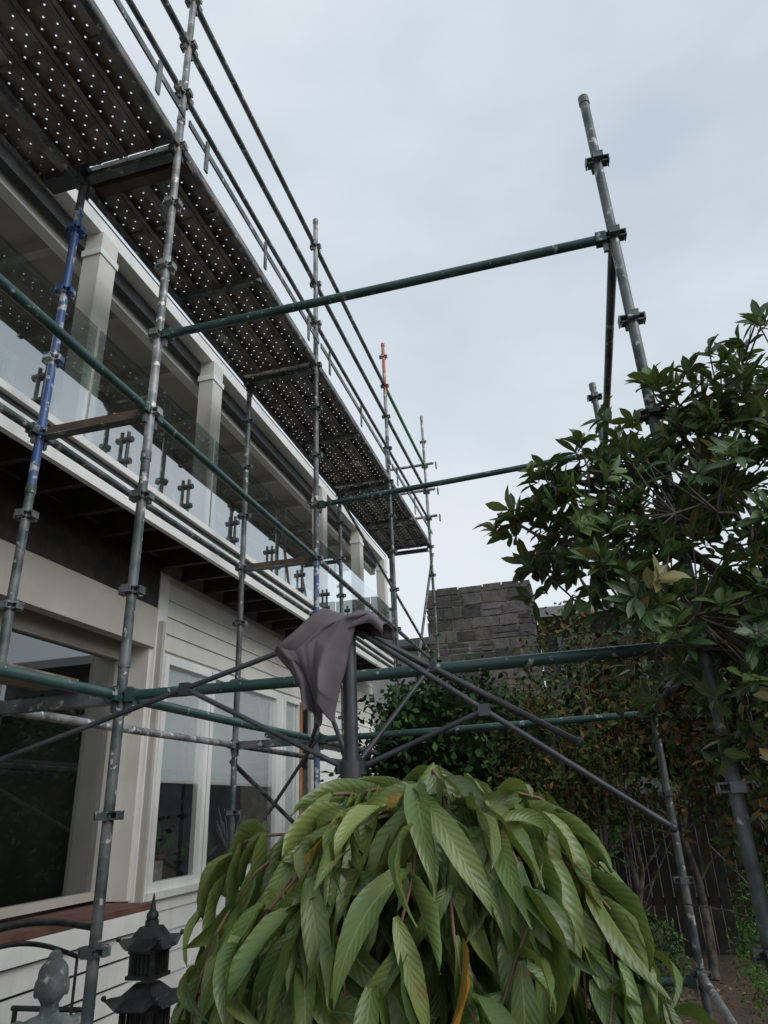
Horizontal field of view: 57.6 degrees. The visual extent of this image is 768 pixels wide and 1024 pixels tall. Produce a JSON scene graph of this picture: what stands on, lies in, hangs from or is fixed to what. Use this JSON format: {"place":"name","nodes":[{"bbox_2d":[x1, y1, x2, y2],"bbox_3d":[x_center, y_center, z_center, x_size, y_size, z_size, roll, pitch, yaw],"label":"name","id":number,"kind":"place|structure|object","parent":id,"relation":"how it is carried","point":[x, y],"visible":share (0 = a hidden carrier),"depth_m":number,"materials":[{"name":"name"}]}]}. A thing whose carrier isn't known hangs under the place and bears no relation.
{"place":"outdoors","nodes":[
{"label":"outdoors","id":0,"kind":"place"},
{"bbox_2d":[0,893,767,1023],"bbox_3d":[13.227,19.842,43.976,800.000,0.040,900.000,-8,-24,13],"label":"ground","id":1,"kind":"structure","parent":0,"point":[729,970],"depth_m":6.32,"materials":[{"name":"brown soil"}]},
{"bbox_2d":[0,918,90,1023],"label":"metal garden bench","id":2,"kind":"object","parent":1,"relation":"on","point":[41,922],"visible":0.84,"depth_m":3.69,"materials":[{"name":"black metal"}]},
{"bbox_2d":[11,949,81,1023],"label":"buddha statue","id":3,"kind":"object","parent":1,"relation":"on","point":[51,986],"visible":0.96,"depth_m":3.16,"materials":[{"name":"stone"}]},
{"bbox_2d":[101,893,183,1023],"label":"pagoda lantern","id":4,"kind":"object","parent":1,"relation":"on","point":[149,998],"visible":0.94,"depth_m":3.98,"materials":[{"name":"black metal"}]},
{"bbox_2d":[0,115,393,1023],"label":"house structure","id":5,"kind":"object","parent":1,"relation":"on","point":[68,619],"visible":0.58,"depth_m":6.39,"materials":[{"name":"white paint"}]},
{"bbox_2d":[153,807,244,880],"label":"window ornaments","id":6,"kind":"object","parent":5,"relation":"attached to","point":[165,863],"depth_m":6.52,"materials":[{"name":"wicker"}]},
{"bbox_2d":[155,820,218,863],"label":"indoor plant leaves","id":7,"kind":"object","parent":6,"relation":"on","point":[184,850],"visible":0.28,"depth_m":6.97,"materials":[{"name":"green plant"}]},
{"bbox_2d":[0,608,677,832],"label":"patio umbrella","id":8,"kind":"object","parent":1,"relation":"on","point":[315,653],"visible":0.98,"depth_m":2.23,"materials":[{"name":"fabric"}]},
{"bbox_2d":[0,0,767,1023],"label":"scaffolding","id":9,"kind":"object","parent":1,"relation":"on","point":[152,216],"visible":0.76,"depth_m":4.50,"materials":[{"name":"metal"}]},
{"bbox_2d":[170,762,715,1023],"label":"weeping cherry tree","id":10,"kind":"object","parent":1,"relation":"on","point":[434,894],"visible":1,"depth_m":0.95,"materials":[{"name":"green plant"}]},
{"bbox_2d":[320,650,639,875],"bbox_3d":[0.840,3.009,7.104,3.486,3.169,1.446,-2,-23,-1],"label":"broadleaf shrub","id":11,"kind":"object","parent":1,"relation":"on","point":[460,753],"visible":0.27,"depth_m":7.03,"materials":[{"name":"green plant"}]},
{"bbox_2d":[487,586,713,975],"bbox_3d":[1.638,2.112,5.236,1.724,3.281,1.327,12,-27,-30],"label":"crepe myrtle tree","id":12,"kind":"object","parent":1,"relation":"on","point":[572,788],"visible":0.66,"depth_m":5.25,"materials":[{"name":"green plant"}]},
{"bbox_2d":[473,299,767,830],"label":"magnolia tree","id":13,"kind":"object","parent":1,"relation":"on","point":[649,590],"visible":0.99,"depth_m":2.66,"materials":[{"name":"green plant"}]},
{"bbox_2d":[515,533,767,979],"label":"broadleaf shrub","id":14,"kind":"object","parent":1,"relation":"on","point":[713,963],"visible":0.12,"depth_m":7.14,"materials":[{"name":"green plant"}]},
{"bbox_2d":[642,901,696,1005],"bbox_3d":[1.979,3.332,5.236,0.591,0.744,0.593,14,-28,-33],"label":"conifer bush","id":15,"kind":"object","parent":1,"relation":"on","point":[673,956],"visible":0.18,"depth_m":5.17,"materials":[{"name":"green plant"}]},
{"bbox_2d":[587,980,767,1023],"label":"fallen leaves","id":16,"kind":"object","parent":1,"relation":"on","point":[748,1004],"visible":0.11,"depth_m":5.85,"materials":[{"name":"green plant"}]},
{"bbox_2d":[588,611,767,921],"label":"rust leaved shrub","id":17,"kind":"object","parent":1,"relation":"on","point":[752,764],"visible":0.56,"depth_m":3.67,"materials":[{"name":"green plant"}]},
{"bbox_2d":[598,787,767,955],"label":"timber fence","id":18,"kind":"object","parent":1,"relation":"on","point":[668,900],"visible":0.15,"depth_m":7.65,"materials":[{"name":"brown wood"}]},
{"bbox_2d":[723,868,767,1023],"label":"conifer bush","id":19,"kind":"object","parent":1,"relation":"on","point":[754,969],"visible":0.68,"depth_m":4.52,"materials":[{"name":"green plant"}]},
{"bbox_2d":[8,0,767,684],"label":"sky","id":20,"kind":"structure","parent":0,"point":[419,137],"materials":[{"name":"white"}]},
{"bbox_2d":[368,580,767,892],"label":"stone house","id":21,"kind":"structure","parent":0,"point":[489,620],"depth_m":14.21,"materials":[{"name":"grey stone"}]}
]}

